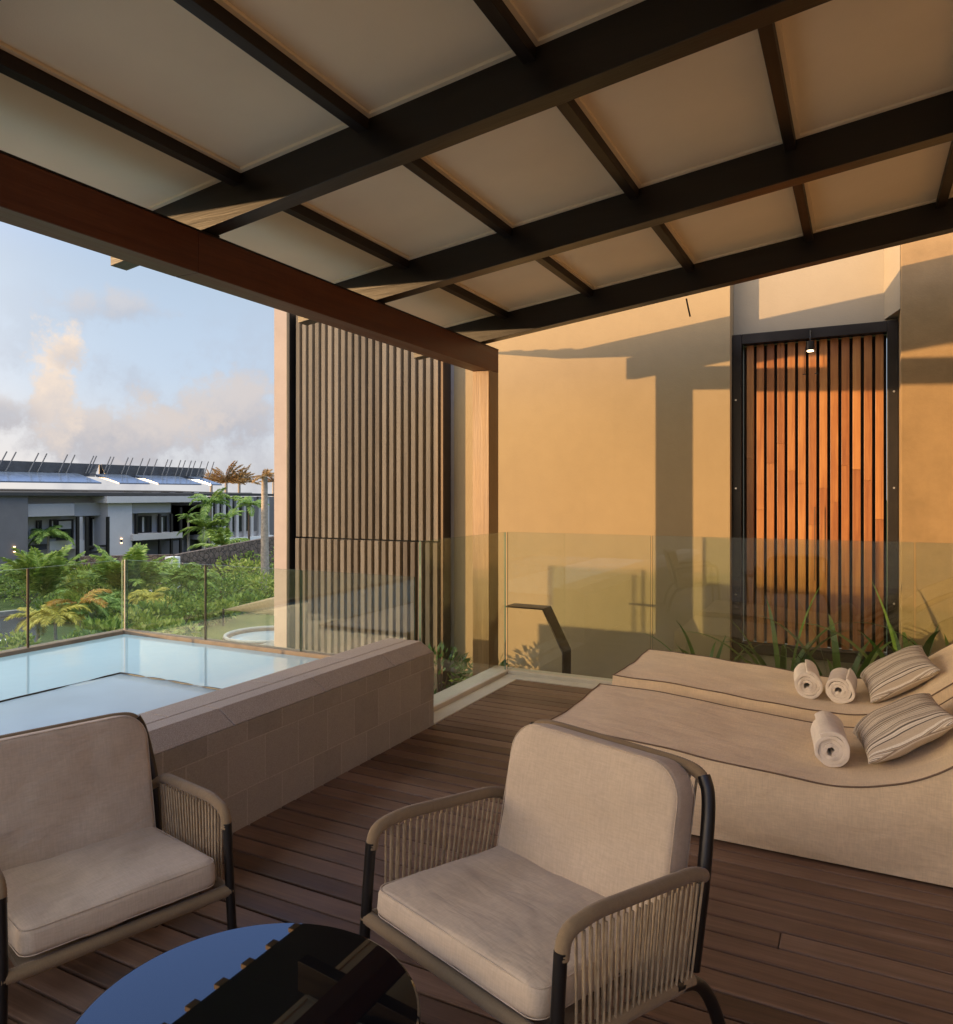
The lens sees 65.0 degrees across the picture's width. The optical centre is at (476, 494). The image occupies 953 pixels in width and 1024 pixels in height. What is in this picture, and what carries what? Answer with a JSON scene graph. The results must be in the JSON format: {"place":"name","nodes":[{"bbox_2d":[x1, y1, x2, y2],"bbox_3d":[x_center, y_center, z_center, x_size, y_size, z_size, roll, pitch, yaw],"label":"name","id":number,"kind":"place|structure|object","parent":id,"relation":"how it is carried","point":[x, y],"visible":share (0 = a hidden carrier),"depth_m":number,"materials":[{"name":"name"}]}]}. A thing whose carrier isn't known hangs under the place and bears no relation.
{"place":"outdoors","nodes":[
{"label":"outdoors","id":0,"kind":"place"},
{"bbox_2d":[0,616,36,648],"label":"road","id":1,"kind":"structure","parent":0,"point":[8,626],"depth_m":35.89,"materials":[{"name":"asphalt"}]},
{"bbox_2d":[0,609,25,616],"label":"kerb","id":2,"kind":"structure","parent":1,"relation":"on","point":[6,613],"depth_m":39.22,"materials":[{"name":"concrete"}]},
{"bbox_2d":[0,570,273,643],"bbox_3d":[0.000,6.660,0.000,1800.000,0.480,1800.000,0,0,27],"label":"ground","id":3,"kind":"structure","parent":0,"point":[65,628],"depth_m":42.02,"materials":[{"name":"plant"}]},
{"bbox_2d":[0,561,17,582],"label":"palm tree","id":4,"kind":"object","parent":3,"relation":"on","point":[2,578],"visible":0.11,"depth_m":46.59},
{"bbox_2d":[0,570,29,596],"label":"shrub","id":5,"kind":"object","parent":3,"relation":"on","point":[15,586],"visible":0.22,"depth_m":46.79,"materials":[{"name":"green plant"}]},
{"bbox_2d":[0,629,41,650],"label":"shrub","id":6,"kind":"object","parent":3,"relation":"on","point":[12,642],"visible":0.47,"depth_m":28.15,"materials":[{"name":"green plant"}]},
{"bbox_2d":[0,575,57,606],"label":"shrub","id":7,"kind":"object","parent":3,"relation":"on","point":[24,593],"visible":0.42,"depth_m":43.10,"materials":[{"name":"green plant"}]},
{"bbox_2d":[3,606,72,643],"bbox_3d":[-17.991,5.529,30.875,2.526,1.759,2.450,0,0,27],"label":"palm tree","id":8,"kind":"object","parent":3,"relation":"on","point":[23,624],"visible":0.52,"depth_m":30.35,"materials":[{"name":"yellow plant"}]},
{"bbox_2d":[0,544,93,595],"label":"palm tree","id":9,"kind":"object","parent":3,"relation":"on","point":[44,578],"visible":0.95,"depth_m":38.16,"materials":[{"name":"plant"}]},
{"bbox_2d":[28,525,74,556],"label":"palm tree","id":10,"kind":"object","parent":3,"relation":"on","point":[49,532],"visible":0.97,"depth_m":61.83,"materials":[{"name":"green plant"}]},
{"bbox_2d":[29,604,91,640],"bbox_3d":[-17.144,5.456,30.484,2.527,1.908,2.259,0,0,27],"label":"palm tree","id":11,"kind":"object","parent":3,"relation":"on","point":[44,617],"visible":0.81,"depth_m":30.34,"materials":[{"name":"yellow plant"}]},
{"bbox_2d":[36,591,92,622],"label":"shrub","id":12,"kind":"object","parent":3,"relation":"on","point":[80,595],"visible":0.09,"depth_m":37.31,"materials":[{"name":"green plant"}]},
{"bbox_2d":[47,568,97,596],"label":"shrub","id":13,"kind":"object","parent":3,"relation":"on","point":[74,587],"visible":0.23,"depth_m":46.31,"materials":[{"name":"green plant"}]},
{"bbox_2d":[55,629,96,640],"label":"shrub","id":14,"kind":"object","parent":3,"relation":"on","point":[70,635],"visible":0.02,"depth_m":28.33,"materials":[{"name":"green plant"}]},
{"bbox_2d":[45,588,123,627],"bbox_3d":[-16.802,5.153,31.953,3.120,2.498,3.106,0,0,-43],"label":"palm tree","id":15,"kind":"object","parent":3,"relation":"on","point":[89,599],"visible":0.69,"depth_m":31.71,"materials":[{"name":"yellow plant"}]},
{"bbox_2d":[62,563,108,592],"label":"shrub","id":16,"kind":"object","parent":3,"relation":"on","point":[88,567],"visible":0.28,"depth_m":46.10,"materials":[{"name":"green plant"}]},
{"bbox_2d":[78,583,119,614],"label":"shrub","id":17,"kind":"object","parent":3,"relation":"on","point":[87,590],"visible":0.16,"depth_m":39.83,"materials":[{"name":"green plant"}]},
{"bbox_2d":[72,615,133,635],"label":"shrub","id":18,"kind":"object","parent":3,"relation":"on","point":[98,625],"visible":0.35,"depth_m":29.10,"materials":[{"name":"green plant"}]},
{"bbox_2d":[76,591,130,619],"bbox_3d":[-16.767,4.975,33.612,2.501,1.104,2.420,0,0,27],"label":"palm tree","id":19,"kind":"object","parent":3,"relation":"on","point":[110,605],"visible":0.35,"depth_m":33.31,"materials":[{"name":"plant"}]},
{"bbox_2d":[107,590,140,619],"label":"shrub","id":20,"kind":"object","parent":3,"relation":"on","point":[111,612],"visible":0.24,"depth_m":36.94,"materials":[{"name":"green plant"}]},
{"bbox_2d":[80,554,174,583],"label":"stone wall","id":21,"kind":"structure","parent":3,"relation":"on","point":[90,559],"depth_m":53.19,"materials":[{"name":"stone"}]},
{"bbox_2d":[76,543,179,590],"bbox_3d":[-18.462,3.870,39.483,5.301,2.593,5.340,0,0,27],"label":"palm tree","id":22,"kind":"object","parent":3,"relation":"on","point":[138,575],"visible":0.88,"depth_m":38.69,"materials":[{"name":"plant"}]},
{"bbox_2d":[97,579,161,601],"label":"shrub","id":23,"kind":"object","parent":3,"relation":"on","point":[148,586],"visible":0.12,"depth_m":45.27,"materials":[{"name":"green plant"}]},
{"bbox_2d":[0,451,273,575],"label":"hotel wing","id":24,"kind":"structure","parent":3,"relation":"on","point":[115,522],"depth_m":68.48,"materials":[{"name":"paint"}]},
{"bbox_2d":[36,520,41,536],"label":"window","id":25,"kind":"structure","parent":24,"relation":"in","point":[38,522],"depth_m":62.66,"materials":[{"name":"glass"}]},
{"bbox_2d":[49,519,56,537],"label":"window","id":26,"kind":"structure","parent":24,"relation":"in","point":[52,522],"depth_m":63.74,"materials":[{"name":"glass"}]},
{"bbox_2d":[56,519,73,539],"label":"window","id":27,"kind":"structure","parent":24,"relation":"in","point":[68,524],"depth_m":64.88,"materials":[{"name":"glass"}]},
{"bbox_2d":[90,518,93,545],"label":"window","id":28,"kind":"structure","parent":24,"relation":"in","point":[91,519],"depth_m":66.94,"materials":[{"name":"glass"}]},
{"bbox_2d":[138,516,140,532],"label":"window","id":29,"kind":"structure","parent":24,"relation":"in","point":[139,517],"depth_m":70.83,"materials":[{"name":"black glass"}]},
{"bbox_2d":[141,516,147,532],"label":"window","id":30,"kind":"structure","parent":24,"relation":"in","point":[144,519],"depth_m":71.40,"materials":[{"name":"glass"}]},
{"bbox_2d":[148,516,151,532],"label":"window","id":31,"kind":"structure","parent":24,"relation":"in","point":[149,517],"depth_m":71.91,"materials":[{"name":"black glass"}]},
{"bbox_2d":[157,516,166,531],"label":"window","id":32,"kind":"structure","parent":24,"relation":"in","point":[163,518],"depth_m":73.34,"materials":[{"name":"grey glass"}]},
{"bbox_2d":[201,507,214,529],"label":"window","id":33,"kind":"structure","parent":24,"relation":"in","point":[201,507],"depth_m":82.32,"materials":[{"name":"grey glass"}]},
{"bbox_2d":[219,507,227,527],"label":"window","id":34,"kind":"structure","parent":24,"relation":"in","point":[219,507],"depth_m":83.23,"materials":[{"name":"grey glass"}]},
{"bbox_2d":[232,507,233,531],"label":"window","id":35,"kind":"structure","parent":24,"relation":"in","point":[232,507],"depth_m":84.81,"materials":[{"name":"grey glass"}]},
{"bbox_2d":[239,506,247,530],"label":"window","id":36,"kind":"structure","parent":24,"relation":"in","point":[240,508],"depth_m":86.06,"materials":[{"name":"grey glass"}]},
{"bbox_2d":[111,606,168,631],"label":"shrub","id":37,"kind":"object","parent":3,"relation":"on","point":[138,616],"visible":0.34,"depth_m":32.12,"materials":[{"name":"green plant"}]},
{"bbox_2d":[128,587,175,606],"bbox_3d":[-15.842,5.093,36.516,2.267,1.038,2.477,0,0,-21],"label":"palm tree","id":38,"kind":"object","parent":3,"relation":"on","point":[146,595],"visible":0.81,"depth_m":36.40,"materials":[{"name":"plant"}]},
{"bbox_2d":[128,599,184,626],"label":"shrub","id":39,"kind":"object","parent":3,"relation":"on","point":[155,606],"visible":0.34,"depth_m":34.29,"materials":[{"name":"green plant"}]},
{"bbox_2d":[143,562,173,589],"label":"shrub","id":40,"kind":"object","parent":3,"relation":"on","point":[152,586],"visible":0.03,"depth_m":49.09,"materials":[{"name":"green plant"}]},
{"bbox_2d":[141,585,177,605],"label":"shrub","id":41,"kind":"object","parent":3,"relation":"on","point":[159,591],"visible":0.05,"depth_m":41.78,"materials":[{"name":"green plant"}]},
{"bbox_2d":[129,616,203,636],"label":"shrub","id":42,"kind":"object","parent":3,"relation":"on","point":[170,626],"visible":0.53,"depth_m":31.29,"materials":[{"name":"green plant"}]},
{"bbox_2d":[143,557,210,589],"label":"palm tree","id":43,"kind":"object","parent":3,"relation":"on","point":[175,572],"visible":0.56,"depth_m":44.21,"materials":[{"name":"plant"}]},
{"bbox_2d":[147,586,207,613],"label":"shrub","id":44,"kind":"object","parent":3,"relation":"on","point":[181,595],"visible":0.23,"depth_m":39.91,"materials":[{"name":"green plant"}]},
{"bbox_2d":[147,594,212,629],"bbox_3d":[-14.041,5.606,35.489,2.813,1.832,2.856,0,0,27],"label":"shrub","id":45,"kind":"object","parent":3,"relation":"on","point":[179,605],"visible":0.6,"depth_m":35.52,"materials":[{"name":"green plant"}]},
{"bbox_2d":[160,567,210,592],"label":"shrub","id":46,"kind":"object","parent":3,"relation":"on","point":[162,585],"visible":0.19,"depth_m":46.88,"materials":[{"name":"green plant"}]},
{"bbox_2d":[175,512,198,551],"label":"palm tree","id":47,"kind":"object","parent":3,"relation":"on","point":[185,515],"visible":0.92,"depth_m":68.45,"materials":[{"name":"green plant"}]},
{"bbox_2d":[182,565,208,586],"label":"shrub","id":48,"kind":"object","parent":3,"relation":"on","point":[193,567],"visible":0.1,"depth_m":53.07,"materials":[{"name":"green plant"}]},
{"bbox_2d":[171,568,222,587],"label":"palm tree","id":49,"kind":"object","parent":3,"relation":"on","point":[194,577],"visible":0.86,"depth_m":42.83,"materials":[{"name":"plant"}]},
{"bbox_2d":[178,600,220,626],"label":"shrub","id":50,"kind":"object","parent":3,"relation":"on","point":[215,611],"visible":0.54,"depth_m":36.23,"materials":[{"name":"green plant"}]},
{"bbox_2d":[176,514,228,547],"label":"palm tree","id":51,"kind":"object","parent":3,"relation":"on","point":[202,523],"visible":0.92,"depth_m":68.00,"materials":[{"name":"green plant"}]},
{"bbox_2d":[187,487,232,547],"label":"palm tree","id":52,"kind":"object","parent":3,"relation":"on","point":[217,499],"visible":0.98,"depth_m":70.00,"materials":[{"name":"green plant"}]},
{"bbox_2d":[203,470,220,496],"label":"palm tree","id":53,"kind":"object","parent":3,"relation":"on","point":[207,477],"visible":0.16,"depth_m":101.84,"materials":[{"name":"brown plant"}]},
{"bbox_2d":[188,585,237,605],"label":"shrub","id":54,"kind":"object","parent":3,"relation":"on","point":[211,592],"visible":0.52,"depth_m":41.29,"materials":[{"name":"green plant"}]},
{"bbox_2d":[186,527,249,562],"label":"palm tree","id":55,"kind":"object","parent":3,"relation":"on","point":[218,537],"visible":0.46,"depth_m":59.87,"materials":[{"name":"plant"}]},
{"bbox_2d":[195,573,247,599],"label":"shrub","id":56,"kind":"object","parent":3,"relation":"on","point":[223,582],"visible":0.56,"depth_m":45.01,"materials":[{"name":"green plant"}]},
{"bbox_2d":[173,536,273,584],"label":"stone wall","id":57,"kind":"structure","parent":3,"relation":"on","point":[208,556],"depth_m":57.02,"materials":[{"name":"stone"}]},
{"bbox_2d":[216,556,238,575],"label":"shrub","id":58,"kind":"object","parent":3,"relation":"on","point":[227,560],"visible":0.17,"depth_m":56.76,"materials":[{"name":"green plant"}]},
{"bbox_2d":[189,570,266,597],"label":"shrub","id":59,"kind":"object","parent":3,"relation":"on","point":[238,574],"visible":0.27,"depth_m":46.98,"materials":[{"name":"green plant"}]},
{"bbox_2d":[205,461,252,491],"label":"palm tree","id":60,"kind":"object","parent":3,"relation":"on","point":[226,479],"visible":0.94,"depth_m":97.83,"materials":[{"name":"brown plant"}]},
{"bbox_2d":[213,510,245,539],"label":"palm tree","id":61,"kind":"object","parent":3,"relation":"on","point":[229,515],"visible":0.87,"depth_m":68.32,"materials":[{"name":"green plant"}]},
{"bbox_2d":[192,613,273,639],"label":"lawn","id":62,"kind":"structure","parent":3,"relation":"on","point":[218,631],"depth_m":36.72,"materials":[{"name":"green plant"}]},
{"bbox_2d":[207,598,240,622],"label":"shrub","id":63,"kind":"object","parent":62,"relation":"on","point":[228,614],"visible":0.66,"depth_m":37.27,"materials":[{"name":"green plant"}]},
{"bbox_2d":[222,597,273,625],"bbox_3d":[-10.152,5.375,34.599,0.842,2.050,5.452,0,0,-44],"label":"shade sail","id":64,"kind":"object","parent":62,"relation":"on","point":[265,606],"visible":0.78,"depth_m":34.13,"materials":[{"name":"beige fabric"}]},
{"bbox_2d":[222,626,273,643],"bbox_3d":[-8.675,6.062,30.959,3.500,0.675,3.500,0,0,27],"label":"round spa","id":65,"kind":"object","parent":62,"relation":"on","point":[258,635],"visible":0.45,"depth_m":31.27,"materials":[{"name":"white liquid"}]},
{"bbox_2d":[209,554,270,587],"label":"shrub","id":66,"kind":"object","parent":3,"relation":"on","point":[245,563],"visible":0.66,"depth_m":52.39,"materials":[{"name":"green plant"}]},
{"bbox_2d":[219,464,260,492],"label":"palm tree","id":67,"kind":"object","parent":3,"relation":"on","point":[239,487],"visible":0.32,"depth_m":103.87,"materials":[{"name":"brown plant"}]},
{"bbox_2d":[221,589,269,613],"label":"shrub","id":68,"kind":"object","parent":3,"relation":"on","point":[246,597],"visible":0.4,"depth_m":40.31,"materials":[{"name":"green plant"}]},
{"bbox_2d":[235,550,260,572],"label":"shrub","id":69,"kind":"object","parent":3,"relation":"on","point":[249,551],"visible":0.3,"depth_m":58.68,"materials":[{"name":"green plant"}]},
{"bbox_2d":[230,495,269,538],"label":"palm tree","id":70,"kind":"object","parent":3,"relation":"on","point":[245,500],"visible":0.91,"depth_m":63.28,"materials":[{"name":"green plant"}]},
{"bbox_2d":[236,572,273,599],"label":"shrub","id":71,"kind":"object","parent":3,"relation":"on","point":[270,583],"visible":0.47,"depth_m":44.86,"materials":[{"name":"green plant"}]},
{"bbox_2d":[252,469,273,588],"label":"palm tree","id":72,"kind":"object","parent":3,"relation":"on","point":[264,531],"visible":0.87,"depth_m":50.71,"materials":[{"name":"brown plant"}]},
{"bbox_2d":[258,469,273,496],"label":"palm tree","id":73,"kind":"object","parent":3,"relation":"on","point":[271,479],"visible":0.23,"depth_m":97.82,"materials":[{"name":"brown plant"}]},
{"bbox_2d":[259,641,273,645],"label":"planting floor","id":74,"kind":"structure","parent":3,"relation":"on","point":[271,643],"depth_m":10.09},
{"bbox_2d":[428,641,472,692],"bbox_3d":[-0.339,1.685,6.647,0.886,0.750,0.759,0,0,27],"label":"shrub","id":75,"kind":"object","parent":74,"relation":"on","point":[441,644],"visible":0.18,"depth_m":6.68,"materials":[{"name":"green plant"}]},
{"bbox_2d":[447,654,514,687],"bbox_3d":[0.068,1.745,6.816,0.748,0.655,0.633,0,0,27],"label":"shrub","id":76,"kind":"object","parent":74,"relation":"on","point":[468,668],"visible":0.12,"depth_m":6.85,"materials":[{"name":"green plant"}]},
{"bbox_2d":[506,603,570,673],"bbox_3d":[0.507,1.472,6.160,0.510,1.095,0.180,0,0,27],"label":"handrail","id":77,"kind":"object","parent":74,"relation":"on","point":[557,631],"visible":0.57,"depth_m":6.08,"materials":[{"name":"brown metal"}]},
{"bbox_3d":[3.422,1.770,4.853,4.750,0.500,0.920,0,0,27],"label":"planter bed","id":78,"kind":"object","parent":74,"relation":"on","visible":0},
{"bbox_2d":[644,623,766,661],"bbox_3d":[1.679,1.202,5.431,0.793,0.636,0.849,0,0,-7],"label":"strap leaf plant","id":79,"kind":"object","parent":78,"relation":"on","point":[692,649],"visible":0.27,"depth_m":5.46,"materials":[{"name":"plant"}]},
{"bbox_2d":[682,585,855,670],"bbox_3d":[2.137,1.069,5.290,1.123,0.902,1.149,0,0,-19],"label":"strap leaf plant","id":80,"kind":"object","parent":78,"relation":"on","point":[781,662],"visible":0.57,"depth_m":5.38,"materials":[{"name":"plant"}]},
{"bbox_2d":[758,590,891,677],"bbox_3d":[2.462,1.073,5.052,1.010,0.894,1.330,0,0,11],"label":"strap leaf plant","id":81,"kind":"object","parent":78,"relation":"on","point":[872,655],"visible":0.29,"depth_m":5.26,"materials":[{"name":"plant"}]},
{"bbox_2d":[797,582,939,672],"bbox_3d":[2.900,1.039,5.105,1.237,0.962,1.217,0,0,-24],"label":"strap leaf plant","id":82,"kind":"object","parent":78,"relation":"on","point":[927,646],"visible":0.23,"depth_m":4.92,"materials":[{"name":"plant"}]},
{"bbox_2d":[854,622,948,645],"bbox_3d":[3.222,1.186,4.809,1.004,0.668,1.207,0,0,-36],"label":"strap leaf plant","id":83,"kind":"object","parent":78,"relation":"on","point":[946,642],"visible":0.23,"depth_m":4.96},
{"bbox_2d":[269,547,273,579],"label":"shrub","id":84,"kind":"object","parent":3,"relation":"on","point":[270,565],"visible":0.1,"depth_m":54.08,"materials":[{"name":"green plant"}]},
{"bbox_2d":[274,233,952,685],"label":"neighbour villa","id":85,"kind":"object","parent":3,"relation":"on","point":[680,435],"visible":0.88,"depth_m":6.35,"materials":[{"name":"paint"}]},
{"bbox_2d":[287,313,450,690],"bbox_3d":[-1.172,0.950,7.853,1.955,5.900,0.198,0,0,27],"label":"batten screen","id":86,"kind":"object","parent":85,"relation":"attached to","point":[368,457],"visible":0.4,"depth_m":7.80,"materials":[{"name":"brown wood"}]},
{"bbox_2d":[803,330,817,374],"bbox_3d":[2.686,-1.151,6.040,0.102,0.368,0.112,0,0,-4],"label":"wall spotlight","id":87,"kind":"object","parent":85,"relation":"attached to","point":[810,345],"depth_m":5.99,"materials":[{"name":"brown metal"}]},
{"bbox_2d":[0,221,273,496],"label":"sky","id":88,"kind":"structure","parent":0,"point":[100,359],"materials":[{"name":"blue"}]},
{"bbox_2d":[165,556,179,586],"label":"gate pillar","id":89,"kind":"structure","parent":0,"point":[177,557],"depth_m":50.89,"materials":[{"name":"white paint"}]},
{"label":"terrace slab","id":90,"kind":"structure","parent":0,"visible":0},
{"bbox_2d":[0,629,433,850],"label":"plunge pool","id":91,"kind":"structure","parent":90,"relation":"on","point":[248,733],"depth_m":3.87,"materials":[{"name":"stone"}]},
{"bbox_2d":[3,560,414,651],"bbox_3d":[-2.746,0.811,3.117,2.723,0.578,5.022,0,0,27],"label":"pool glass railing","id":92,"kind":"object","parent":91,"relation":"on","point":[126,602],"visible":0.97,"depth_m":5.48,"materials":[{"name":"glass"}]},
{"bbox_2d":[0,0,952,675],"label":"pergola roof","id":93,"kind":"structure","parent":90,"relation":"on","point":[458,182],"depth_m":3.14,"materials":[{"name":"brown metal"}]},
{"bbox_2d":[434,665,611,724],"bbox_3d":[2.445,1.510,3.991,5.900,0.280,1.465,0,0,27],"label":"stone ledge","id":94,"kind":"object","parent":90,"relation":"on","point":[453,699],"visible":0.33,"depth_m":5.48,"materials":[{"name":"stone"}]},
{"bbox_2d":[419,532,926,669],"bbox_3d":[2.499,0.838,3.978,5.792,1.085,1.301,0,0,27],"label":"glass railing","id":95,"kind":"object","parent":94,"relation":"on","point":[507,592],"visible":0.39,"depth_m":5.84,"materials":[{"name":"glass"}]},
{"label":"deck base","id":96,"kind":"structure","parent":90,"relation":"on","visible":0},
{"bbox_2d":[8,680,952,1023],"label":"deck","id":97,"kind":"structure","parent":96,"relation":"on","point":[788,938],"depth_m":2.52,"materials":[{"name":"wood"}]},
{"bbox_2d":[0,712,236,1023],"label":"rope armchair","id":98,"kind":"object","parent":97,"relation":"on","point":[93,857],"visible":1,"depth_m":2.03,"materials":[{"name":"beige fabric"}]},
{"bbox_2d":[74,923,420,1023],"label":"round table","id":99,"kind":"object","parent":97,"relation":"on","point":[289,973],"visible":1,"depth_m":1.45,"materials":[{"name":"black glass"}]},
{"bbox_2d":[359,719,725,1023],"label":"rope armchair","id":100,"kind":"object","parent":97,"relation":"on","point":[563,901],"visible":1,"depth_m":1.77,"materials":[{"name":"beige fabric"}]},
{"bbox_2d":[549,683,952,886],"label":"daybed lounger","id":101,"kind":"object","parent":97,"relation":"on","point":[779,786],"visible":0.71,"depth_m":2.91,"materials":[{"name":"fabric"}]},
{"bbox_2d":[810,711,849,766],"bbox_3d":[1.478,1.022,3.129,0.132,0.153,0.306,0,0,21],"label":"rolled towel","id":102,"kind":"object","parent":101,"relation":"on","point":[830,741],"visible":1,"depth_m":3.01,"materials":[{"name":"fabric"}]},
{"bbox_2d":[852,693,952,763],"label":"scatter pillow","id":103,"kind":"object","parent":101,"relation":"on","point":[900,727],"visible":1,"depth_m":2.93,"materials":[{"name":"fabric"}]},
{"bbox_2d":[612,643,952,726],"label":"daybed lounger","id":104,"kind":"object","parent":97,"relation":"on","point":[761,688],"visible":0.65,"depth_m":4.12,"materials":[{"name":"fabric"}]},
{"bbox_2d":[794,659,822,698],"bbox_3d":[1.834,1.019,4.139,0.141,0.151,0.305,0,0,22],"label":"rolled towel","id":105,"kind":"object","parent":104,"relation":"on","point":[808,682],"visible":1,"depth_m":4.02,"materials":[{"name":"fabric"}]},
{"bbox_2d":[826,668,856,703],"bbox_3d":[1.976,1.030,4.043,0.141,0.135,0.300,0,0,29],"label":"rolled towel","id":106,"kind":"object","parent":104,"relation":"on","point":[841,684],"visible":1,"depth_m":3.93,"materials":[{"name":"fabric"}]},
{"bbox_2d":[860,645,940,702],"bbox_3d":[2.254,0.953,4.013,0.370,0.137,0.520,-35,-10,19],"label":"scatter pillow","id":107,"kind":"object","parent":104,"relation":"on","point":[903,670],"visible":1,"depth_m":3.85,"materials":[{"name":"fabric"}]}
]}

